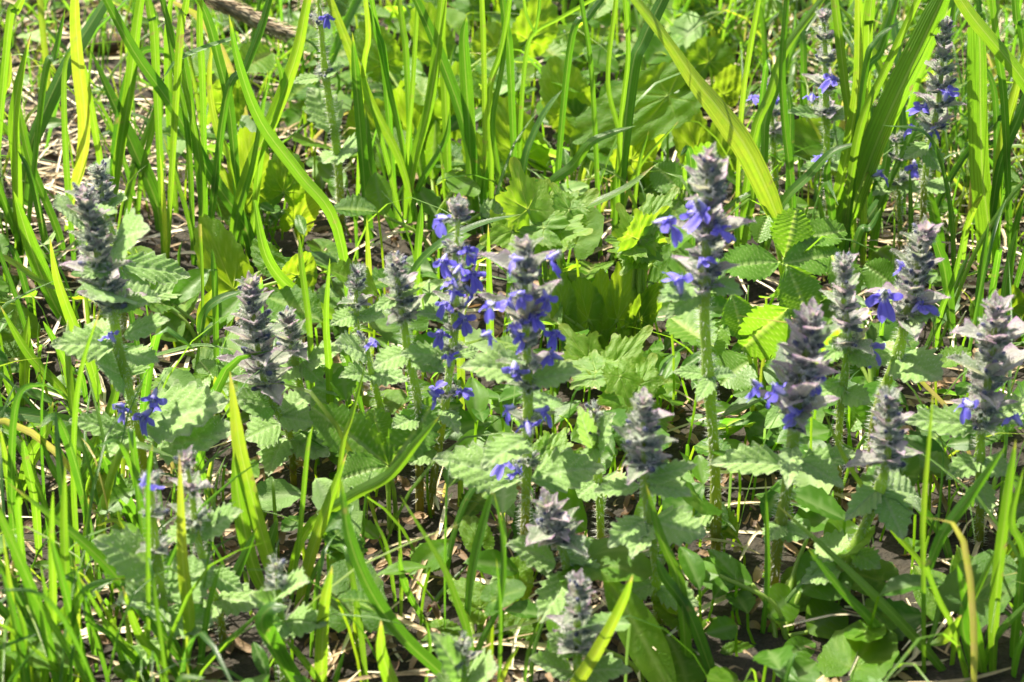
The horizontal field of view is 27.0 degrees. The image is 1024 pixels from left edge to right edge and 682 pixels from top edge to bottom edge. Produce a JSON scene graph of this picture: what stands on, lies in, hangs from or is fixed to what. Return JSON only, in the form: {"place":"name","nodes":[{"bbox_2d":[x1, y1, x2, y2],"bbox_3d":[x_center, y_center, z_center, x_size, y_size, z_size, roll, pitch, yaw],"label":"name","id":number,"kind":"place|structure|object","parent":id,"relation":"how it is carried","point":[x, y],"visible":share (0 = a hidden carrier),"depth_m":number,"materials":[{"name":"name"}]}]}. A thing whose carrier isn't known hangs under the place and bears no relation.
{"place":"outdoors","nodes":[
{"label":"outdoors","id":0,"kind":"place"},
{"bbox_2d":[0,0,1023,681],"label":"ground","id":1,"kind":"structure","parent":0,"point":[242,664],"depth_m":1.07,"materials":[{"name":"soil"}]},
{"bbox_2d":[0,635,40,681],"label":"grass","id":2,"kind":"structure","parent":1,"relation":"on","point":[8,669],"depth_m":0.91,"materials":[{"name":"green plant"}]},
{"bbox_2d":[3,254,70,289],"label":"grass shoot","id":3,"kind":"object","parent":1,"relation":"on","point":[23,269],"depth_m":1.11,"materials":[{"name":"green plant"}]},
{"bbox_2d":[0,0,75,327],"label":"grass tuft","id":4,"kind":"object","parent":1,"relation":"on","point":[19,223],"visible":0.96,"depth_m":1.17,"materials":[{"name":"green plant"}]},
{"bbox_2d":[0,240,102,407],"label":"grass tuft","id":5,"kind":"object","parent":1,"relation":"on","point":[24,342],"visible":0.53,"depth_m":1.08,"materials":[{"name":"green plant"}]},
{"bbox_2d":[0,407,151,442],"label":"grass shoot","id":6,"kind":"object","parent":1,"relation":"on","point":[25,414],"depth_m":1.01,"materials":[{"name":"green plant"}]},
{"bbox_2d":[0,509,171,681],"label":"grass tuft","id":7,"kind":"object","parent":1,"relation":"on","point":[46,622],"visible":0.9,"depth_m":0.87,"materials":[{"name":"green plant"}]},
{"bbox_2d":[0,267,173,576],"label":"grass tuft","id":8,"kind":"object","parent":1,"relation":"on","point":[34,485],"visible":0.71,"depth_m":0.95,"materials":[{"name":"green plant"}]},
{"bbox_2d":[22,0,174,233],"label":"grass tuft","id":9,"kind":"object","parent":1,"relation":"on","point":[123,135],"visible":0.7,"depth_m":1.21,"materials":[{"name":"green plant"}]},
{"bbox_2d":[87,33,123,53],"bbox_3d":[-0.275,-0.201,1.449,0.030,0.016,0.015,0,33,0],"label":"pebble","id":10,"kind":"object","parent":1,"relation":"on","point":[114,48],"visible":0.38,"depth_m":1.44,"materials":[{"name":"grey stone"}]},
{"bbox_2d":[2,320,233,538],"bbox_3d":[-0.203,0.024,1.022,0.095,0.106,0.111,16,36,23],"label":"grass tuft","id":11,"kind":"object","parent":1,"relation":"on","point":[33,446],"visible":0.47,"depth_m":1.00,"materials":[{"name":"green plant"}]},
{"bbox_2d":[0,308,256,681],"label":"grass tuft","id":12,"kind":"object","parent":1,"relation":"on","point":[58,568],"visible":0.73,"depth_m":0.90,"materials":[{"name":"green plant"}]},
{"bbox_2d":[87,160,190,343],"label":"bugle plant","id":13,"kind":"object","parent":1,"relation":"on","point":[153,268],"visible":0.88,"depth_m":1.09,"materials":[{"name":"green plant"}]},
{"bbox_2d":[50,180,230,495],"bbox_3d":[-0.165,0.011,0.968,0.082,0.189,0.047,0,33,0],"label":"bugle plant","id":14,"kind":"object","parent":1,"relation":"on","point":[176,417],"visible":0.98,"depth_m":0.96,"materials":[{"name":"green plant"}]},
{"bbox_2d":[91,469,214,674],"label":"bugle plant","id":15,"kind":"object","parent":1,"relation":"on","point":[124,551],"visible":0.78,"depth_m":0.89,"materials":[{"name":"green plant"}]},
{"bbox_2d":[177,454,194,673],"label":"grass shoot","id":16,"kind":"object","parent":1,"relation":"on","point":[185,586],"depth_m":0.89,"materials":[{"name":"green plant"}]},
{"bbox_2d":[150,268,242,359],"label":"broad leaf plant","id":17,"kind":"object","parent":1,"relation":"on","point":[181,290],"visible":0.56,"depth_m":1.12,"materials":[{"name":"green plant"}]},
{"bbox_2d":[103,0,310,265],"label":"grass tuft","id":18,"kind":"object","parent":1,"relation":"on","point":[242,227],"visible":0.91,"depth_m":1.17,"materials":[{"name":"green plant"}]},
{"bbox_2d":[165,445,257,644],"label":"bugle plant","id":19,"kind":"object","parent":1,"relation":"on","point":[233,597],"visible":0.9,"depth_m":0.91,"materials":[{"name":"green plant"}]},
{"bbox_2d":[193,358,241,418],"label":"strawberry plant","id":20,"kind":"object","parent":1,"relation":"on","point":[207,371],"visible":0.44,"depth_m":1.07,"materials":[{"name":"green plant"}]},
{"bbox_2d":[194,224,241,372],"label":"grass shoot","id":21,"kind":"object","parent":1,"relation":"on","point":[214,301],"depth_m":1.04,"materials":[{"name":"green plant"}]},
{"bbox_2d":[193,214,317,335],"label":"violet plant","id":22,"kind":"object","parent":1,"relation":"on","point":[231,259],"visible":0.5,"depth_m":1.13,"materials":[{"name":"green plant"}]},
{"bbox_2d":[206,73,321,240],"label":"violet plant","id":23,"kind":"object","parent":1,"relation":"on","point":[277,183],"visible":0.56,"depth_m":1.22,"materials":[{"name":"green plant"}]},
{"bbox_2d":[216,271,329,486],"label":"bugle plant","id":24,"kind":"object","parent":1,"relation":"on","point":[260,399],"visible":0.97,"depth_m":1.01,"materials":[{"name":"green plant"}]},
{"bbox_2d":[205,0,340,153],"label":"twig","id":25,"kind":"object","parent":1,"relation":"on","point":[247,15],"visible":0.84,"depth_m":1.25,"materials":[{"name":"brown wood"}]},
{"bbox_2d":[249,553,326,681],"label":"bugle plant","id":26,"kind":"object","parent":1,"relation":"on","point":[279,581],"visible":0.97,"depth_m":0.88,"materials":[{"name":"green plant"}]},
{"bbox_2d":[213,236,364,417],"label":"grass tuft","id":27,"kind":"object","parent":1,"relation":"on","point":[326,339],"visible":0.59,"depth_m":1.03,"materials":[{"name":"green plant"}]},
{"bbox_2d":[229,16,380,336],"bbox_3d":[-0.103,-0.067,1.065,0.063,0.212,0.038,-13,35,-19],"label":"grass tuft","id":28,"kind":"object","parent":1,"relation":"on","point":[311,188],"visible":0.78,"depth_m":1.06,"materials":[{"name":"green plant"}]},
{"bbox_2d":[274,304,341,459],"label":"bugle plant","id":29,"kind":"object","parent":1,"relation":"on","point":[310,370],"visible":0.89,"depth_m":1.04,"materials":[{"name":"green plant"}]},
{"bbox_2d":[255,544,368,681],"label":"grass tuft","id":30,"kind":"object","parent":1,"relation":"on","point":[268,632],"visible":0.98,"depth_m":0.89,"materials":[{"name":"green plant"}]},
{"bbox_2d":[294,0,356,240],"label":"bugle plant","id":31,"kind":"object","parent":1,"relation":"on","point":[324,111],"visible":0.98,"depth_m":1.20,"materials":[{"name":"green plant"}]},
{"bbox_2d":[224,362,438,615],"bbox_3d":[-0.085,0.064,0.938,0.097,0.130,0.050,-11,34,-16],"label":"grass tuft","id":32,"kind":"object","parent":1,"relation":"on","point":[243,486],"visible":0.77,"depth_m":0.94,"materials":[{"name":"green plant"}]},
{"bbox_2d":[330,262,384,412],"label":"bugle plant","id":33,"kind":"object","parent":1,"relation":"on","point":[355,301],"visible":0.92,"depth_m":1.04,"materials":[{"name":"green plant"}]},
{"bbox_2d":[335,330,407,478],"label":"bugle plant","id":34,"kind":"object","parent":1,"relation":"on","point":[355,346],"visible":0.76,"depth_m":1.00,"materials":[{"name":"green plant"}]},
{"bbox_2d":[309,396,441,536],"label":"strawberry plant","id":35,"kind":"object","parent":1,"relation":"on","point":[378,443],"visible":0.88,"depth_m":0.99,"materials":[{"name":"green plant"}]},
{"bbox_2d":[326,0,450,244],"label":"grass tuft","id":36,"kind":"object","parent":1,"relation":"on","point":[366,164],"visible":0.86,"depth_m":1.19,"materials":[{"name":"green plant"}]},
{"bbox_2d":[340,475,441,681],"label":"grass tuft","id":37,"kind":"object","parent":1,"relation":"on","point":[409,642],"visible":0.94,"depth_m":0.88,"materials":[{"name":"green plant"}]},
{"bbox_2d":[373,250,444,511],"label":"bugle plant","id":38,"kind":"object","parent":1,"relation":"on","point":[400,302],"visible":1,"depth_m":0.97,"materials":[{"name":"green plant"}]},
{"bbox_2d":[374,487,475,681],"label":"grass tuft","id":39,"kind":"object","parent":1,"relation":"on","point":[403,585],"visible":0.94,"depth_m":0.95,"materials":[{"name":"green plant"}]},
{"bbox_2d":[365,202,493,354],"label":"grass tuft","id":40,"kind":"object","parent":1,"relation":"on","point":[418,249],"visible":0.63,"depth_m":1.08,"materials":[{"name":"green plant"}]},
{"bbox_2d":[366,121,505,260],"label":"broad leaf plant","id":41,"kind":"object","parent":1,"relation":"on","point":[378,186],"visible":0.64,"depth_m":1.20,"materials":[{"name":"green plant"}]},
{"bbox_2d":[369,0,516,234],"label":"grass tuft","id":42,"kind":"object","parent":1,"relation":"on","point":[462,99],"visible":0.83,"depth_m":1.20,"materials":[{"name":"green plant"}]},
{"bbox_2d":[401,193,485,514],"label":"bugle plant","id":43,"kind":"object","parent":1,"relation":"on","point":[453,303],"visible":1,"depth_m":0.96,"materials":[{"name":"purple plant"}]},
{"bbox_2d":[347,0,558,150],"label":"violet plant","id":44,"kind":"object","parent":1,"relation":"on","point":[522,31],"visible":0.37,"depth_m":1.33,"materials":[{"name":"green plant"}]},
{"bbox_2d":[395,214,520,345],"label":"grass shoot","id":45,"kind":"object","parent":1,"relation":"on","point":[427,253],"depth_m":1.05,"materials":[{"name":"green plant"}]},
{"bbox_2d":[430,630,498,681],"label":"bugle plant","id":46,"kind":"object","parent":1,"relation":"on","point":[456,657],"visible":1,"depth_m":0.86,"materials":[{"name":"green plant"}]},
{"bbox_2d":[401,491,544,681],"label":"grass tuft","id":47,"kind":"object","parent":1,"relation":"on","point":[471,571],"visible":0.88,"depth_m":0.89,"materials":[{"name":"green plant"}]},
{"bbox_2d":[409,515,539,652],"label":"violet plant","id":48,"kind":"object","parent":1,"relation":"on","point":[467,531],"visible":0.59,"depth_m":0.95,"materials":[{"name":"green plant"}]},
{"bbox_2d":[0,0,1023,681],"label":"herb ground cover","id":49,"kind":"object","parent":1,"relation":"on","point":[818,502],"visible":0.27,"depth_m":1.04,"materials":[{"name":"green plant"}]},
{"bbox_2d":[0,0,1023,681],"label":"leafy undergrowth","id":50,"kind":"object","parent":1,"relation":"on","point":[876,650],"visible":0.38,"depth_m":1.05,"materials":[{"name":"green plant"}]},
{"bbox_2d":[0,0,1023,681],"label":"dry straw","id":51,"kind":"object","parent":1,"relation":"on","point":[332,656],"visible":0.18,"depth_m":1.16,"materials":[{"name":"beige plant"}]},
{"bbox_2d":[0,0,1023,681],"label":"meadow grass","id":52,"kind":"structure","parent":1,"relation":"on","point":[62,462],"depth_m":1.21,"materials":[{"name":"green plant"}]},
{"bbox_2d":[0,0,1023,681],"bbox_3d":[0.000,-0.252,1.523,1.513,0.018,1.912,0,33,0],"label":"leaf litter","id":53,"kind":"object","parent":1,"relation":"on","point":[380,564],"visible":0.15,"depth_m":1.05,"materials":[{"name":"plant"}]},
{"bbox_2d":[17,0,1019,681],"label":"woolly leaf cover","id":54,"kind":"object","parent":1,"relation":"on","point":[287,494],"visible":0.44,"depth_m":1.03,"materials":[{"name":"green plant"}]},
{"bbox_2d":[433,234,604,583],"bbox_3d":[0.004,0.037,0.931,0.069,0.185,0.040,-16,36,-23],"label":"bugle plant","id":55,"kind":"object","parent":1,"relation":"on","point":[490,466],"visible":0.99,"depth_m":0.92,"materials":[{"name":"green plant"}]},
{"bbox_2d":[479,157,599,343],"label":"lobed herb","id":56,"kind":"object","parent":1,"relation":"on","point":[555,217],"visible":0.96,"depth_m":1.11,"materials":[{"name":"green plant"}]},
{"bbox_2d":[520,90,561,172],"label":"grass shoot","id":57,"kind":"object","parent":1,"relation":"on","point":[531,138],"depth_m":1.22,"materials":[{"name":"green plant"}]},
{"bbox_2d":[506,486,599,623],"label":"bugle plant","id":58,"kind":"object","parent":1,"relation":"on","point":[554,527],"visible":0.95,"depth_m":0.91,"materials":[{"name":"green plant"}]},
{"bbox_2d":[517,0,593,160],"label":"grass shoot","id":59,"kind":"object","parent":1,"relation":"on","point":[536,30],"depth_m":1.21,"materials":[{"name":"green plant"}]},
{"bbox_2d":[459,166,652,262],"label":"grass shoot","id":60,"kind":"object","parent":1,"relation":"on","point":[613,193],"depth_m":1.12,"materials":[{"name":"green plant"}]},
{"bbox_2d":[532,427,583,461],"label":"lobed herb","id":61,"kind":"object","parent":1,"relation":"on","point":[547,442],"visible":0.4,"depth_m":1.00,"materials":[{"name":"green plant"}]},
{"bbox_2d":[112,0,1023,449],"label":"bright undergrowth","id":62,"kind":"object","parent":1,"relation":"on","point":[684,326],"visible":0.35,"depth_m":1.27,"materials":[{"name":"green plant"}]},
{"bbox_2d":[529,568,631,681],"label":"bugle plant","id":63,"kind":"object","parent":1,"relation":"on","point":[576,645],"visible":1,"depth_m":0.89,"materials":[{"name":"green plant"}]},
{"bbox_2d":[461,55,701,195],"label":"violet plant","id":64,"kind":"object","parent":1,"relation":"on","point":[662,109],"visible":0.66,"depth_m":1.24,"materials":[{"name":"green plant"}]},
{"bbox_2d":[548,126,634,192],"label":"grass shoot","id":65,"kind":"object","parent":1,"relation":"on","point":[570,167],"depth_m":1.17,"materials":[{"name":"green plant"}]},
{"bbox_2d":[575,398,626,538],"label":"bugle plant","id":66,"kind":"object","parent":1,"relation":"on","point":[594,429],"visible":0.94,"depth_m":0.97,"materials":[{"name":"green plant"}]},
{"bbox_2d":[570,575,632,681],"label":"grass shoot","id":67,"kind":"object","parent":1,"relation":"on","point":[586,667],"depth_m":0.86,"materials":[{"name":"green plant"}]},
{"bbox_2d":[549,243,670,349],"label":"violet plant","id":68,"kind":"object","parent":1,"relation":"on","point":[602,304],"visible":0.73,"depth_m":1.12,"materials":[{"name":"green plant"}]},
{"bbox_2d":[547,0,677,264],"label":"grass tuft","id":69,"kind":"object","parent":1,"relation":"on","point":[634,57],"visible":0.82,"depth_m":1.16,"materials":[{"name":"green plant"}]},
{"bbox_2d":[558,323,674,446],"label":"lobed herb","id":70,"kind":"object","parent":1,"relation":"on","point":[619,370],"visible":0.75,"depth_m":1.05,"materials":[{"name":"green plant"}]},
{"bbox_2d":[546,571,707,681],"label":"broad leaf plant","id":71,"kind":"object","parent":1,"relation":"on","point":[667,660],"visible":0.81,"depth_m":0.90,"materials":[{"name":"green plant"}]},
{"bbox_2d":[607,186,678,348],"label":"lobed herb","id":72,"kind":"object","parent":1,"relation":"on","point":[641,242],"visible":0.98,"depth_m":1.10,"materials":[{"name":"green plant"}]},
{"bbox_2d":[594,385,707,624],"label":"bugle plant","id":73,"kind":"object","parent":1,"relation":"on","point":[635,534],"visible":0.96,"depth_m":0.90,"materials":[{"name":"green plant"}]},
{"bbox_2d":[646,485,714,672],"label":"grass tuft","id":74,"kind":"object","parent":1,"relation":"on","point":[688,618],"visible":0.99,"depth_m":0.91,"materials":[{"name":"green plant"}]},
{"bbox_2d":[649,141,719,229],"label":"strawberry plant","id":75,"kind":"object","parent":1,"relation":"on","point":[661,181],"visible":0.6,"depth_m":1.19,"materials":[{"name":"green plant"}]},
{"bbox_2d":[633,110,736,197],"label":"violet plant","id":76,"kind":"object","parent":1,"relation":"on","point":[692,134],"visible":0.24,"depth_m":1.27,"materials":[{"name":"green plant"}]},
{"bbox_2d":[640,551,754,655],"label":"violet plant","id":77,"kind":"object","parent":1,"relation":"on","point":[669,619],"visible":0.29,"depth_m":0.94,"materials":[{"name":"green plant"}]},
{"bbox_2d":[652,142,755,551],"bbox_3d":[0.082,0.014,0.932,0.050,0.222,0.035,-10,34,-14],"label":"bugle plant","id":78,"kind":"object","parent":1,"relation":"on","point":[706,224],"visible":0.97,"depth_m":0.90,"materials":[{"name":"green plant"}]},
{"bbox_2d":[630,0,782,260],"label":"broad grass shoot","id":79,"kind":"object","parent":1,"relation":"on","point":[732,129],"visible":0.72,"depth_m":1.14,"materials":[{"name":"green plant"}]},
{"bbox_2d":[672,36,741,107],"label":"violet plant","id":80,"kind":"object","parent":1,"relation":"on","point":[718,60],"visible":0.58,"depth_m":1.35,"materials":[{"name":"green plant"}]},
{"bbox_2d":[697,294,791,411],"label":"strawberry plant","id":81,"kind":"object","parent":1,"relation":"on","point":[760,339],"visible":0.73,"depth_m":1.06,"materials":[{"name":"green plant"}]},
{"bbox_2d":[746,78,782,188],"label":"bugle plant","id":82,"kind":"object","parent":1,"relation":"on","point":[774,129],"visible":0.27,"depth_m":1.24,"materials":[{"name":"green plant"}]},
{"bbox_2d":[680,0,862,250],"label":"grass tuft","id":83,"kind":"object","parent":1,"relation":"on","point":[775,88],"visible":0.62,"depth_m":1.18,"materials":[{"name":"green plant"}]},
{"bbox_2d":[685,518,857,658],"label":"broad leaf plant","id":84,"kind":"object","parent":1,"relation":"on","point":[781,612],"visible":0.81,"depth_m":0.94,"materials":[{"name":"green plant"}]},
{"bbox_2d":[708,297,855,591],"bbox_3d":[0.118,0.056,0.923,0.054,0.161,0.059,27,42,35],"label":"bugle plant","id":85,"kind":"object","parent":1,"relation":"on","point":[800,375],"visible":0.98,"depth_m":0.91,"materials":[{"name":"green plant"}]},
{"bbox_2d":[719,207,847,317],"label":"strawberry plant","id":86,"kind":"object","parent":1,"relation":"on","point":[795,233],"visible":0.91,"depth_m":1.09,"materials":[{"name":"green plant"}]},
{"bbox_2d":[788,7,851,218],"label":"bugle plant","id":87,"kind":"object","parent":1,"relation":"on","point":[827,110],"visible":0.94,"depth_m":1.17,"materials":[{"name":"green plant"}]},
{"bbox_2d":[820,251,877,505],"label":"bugle plant","id":88,"kind":"object","parent":1,"relation":"on","point":[848,344],"visible":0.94,"depth_m":0.97,"materials":[{"name":"green plant"}]},
{"bbox_2d":[760,407,951,674],"bbox_3d":[0.154,0.083,0.930,0.088,0.126,0.090,6,33,9],"label":"grass tuft","id":89,"kind":"object","parent":1,"relation":"on","point":[892,614],"visible":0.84,"depth_m":0.91,"materials":[{"name":"green plant"}]},
{"bbox_2d":[800,384,921,584],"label":"bugle plant","id":90,"kind":"object","parent":1,"relation":"on","point":[890,449],"visible":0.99,"depth_m":0.92,"materials":[{"name":"green plant"}]},
{"bbox_2d":[827,255,896,449],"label":"strawberry plant","id":91,"kind":"object","parent":1,"relation":"on","point":[876,272],"visible":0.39,"depth_m":1.09,"materials":[{"name":"green plant"}]},
{"bbox_2d":[836,0,949,247],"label":"broad grass shoot","id":92,"kind":"object","parent":1,"relation":"on","point":[895,94],"visible":0.88,"depth_m":1.15,"materials":[{"name":"green plant"}]},
{"bbox_2d":[871,129,920,252],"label":"bugle plant","id":93,"kind":"object","parent":1,"relation":"on","point":[900,185],"visible":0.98,"depth_m":1.19,"materials":[{"name":"green plant"}]},
{"bbox_2d":[813,0,982,270],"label":"grass tuft","id":94,"kind":"object","parent":1,"relation":"on","point":[858,103],"visible":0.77,"depth_m":1.16,"materials":[{"name":"green plant"}]},
{"bbox_2d":[850,215,950,472],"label":"bugle plant","id":95,"kind":"object","parent":1,"relation":"on","point":[914,310],"visible":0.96,"depth_m":0.97,"materials":[{"name":"green plant"}]},
{"bbox_2d":[903,15,966,252],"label":"bugle plant","id":96,"kind":"object","parent":1,"relation":"on","point":[940,100],"visible":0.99,"depth_m":1.15,"materials":[{"name":"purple plant"}]},
{"bbox_2d":[850,179,1023,350],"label":"grass tuft","id":97,"kind":"object","parent":1,"relation":"on","point":[950,281],"visible":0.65,"depth_m":1.11,"materials":[{"name":"green plant"}]},
{"bbox_2d":[885,0,1023,282],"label":"grass tuft","id":98,"kind":"object","parent":1,"relation":"on","point":[981,34],"visible":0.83,"depth_m":1.15,"materials":[{"name":"green plant"}]},
{"bbox_2d":[920,385,1005,681],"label":"grass shoot","id":99,"kind":"object","parent":1,"relation":"on","point":[960,508],"depth_m":0.87,"materials":[{"name":"green plant"}]},
{"bbox_2d":[905,289,1023,548],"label":"bugle plant","id":100,"kind":"object","parent":1,"relation":"on","point":[998,354],"visible":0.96,"depth_m":0.95,"materials":[{"name":"green plant"}]},
{"bbox_2d":[912,494,1023,621],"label":"broad leaf plant","id":101,"kind":"object","parent":1,"relation":"on","point":[956,559],"visible":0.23,"depth_m":0.95,"materials":[{"name":"green plant"}]},
{"bbox_2d":[950,440,1023,677],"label":"grass tuft","id":102,"kind":"object","parent":1,"relation":"on","point":[1007,516],"visible":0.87,"depth_m":0.89,"materials":[{"name":"green plant"}]},
{"bbox_2d":[969,284,1023,345],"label":"violet plant","id":103,"kind":"object","parent":1,"relation":"on","point":[1018,303],"visible":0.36,"depth_m":1.14,"materials":[{"name":"green plant"}]},
{"bbox_2d":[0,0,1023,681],"bbox_3d":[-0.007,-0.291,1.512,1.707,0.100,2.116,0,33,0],"label":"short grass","id":104,"kind":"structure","parent":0,"point":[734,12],"depth_m":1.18,"materials":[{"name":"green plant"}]}
]}

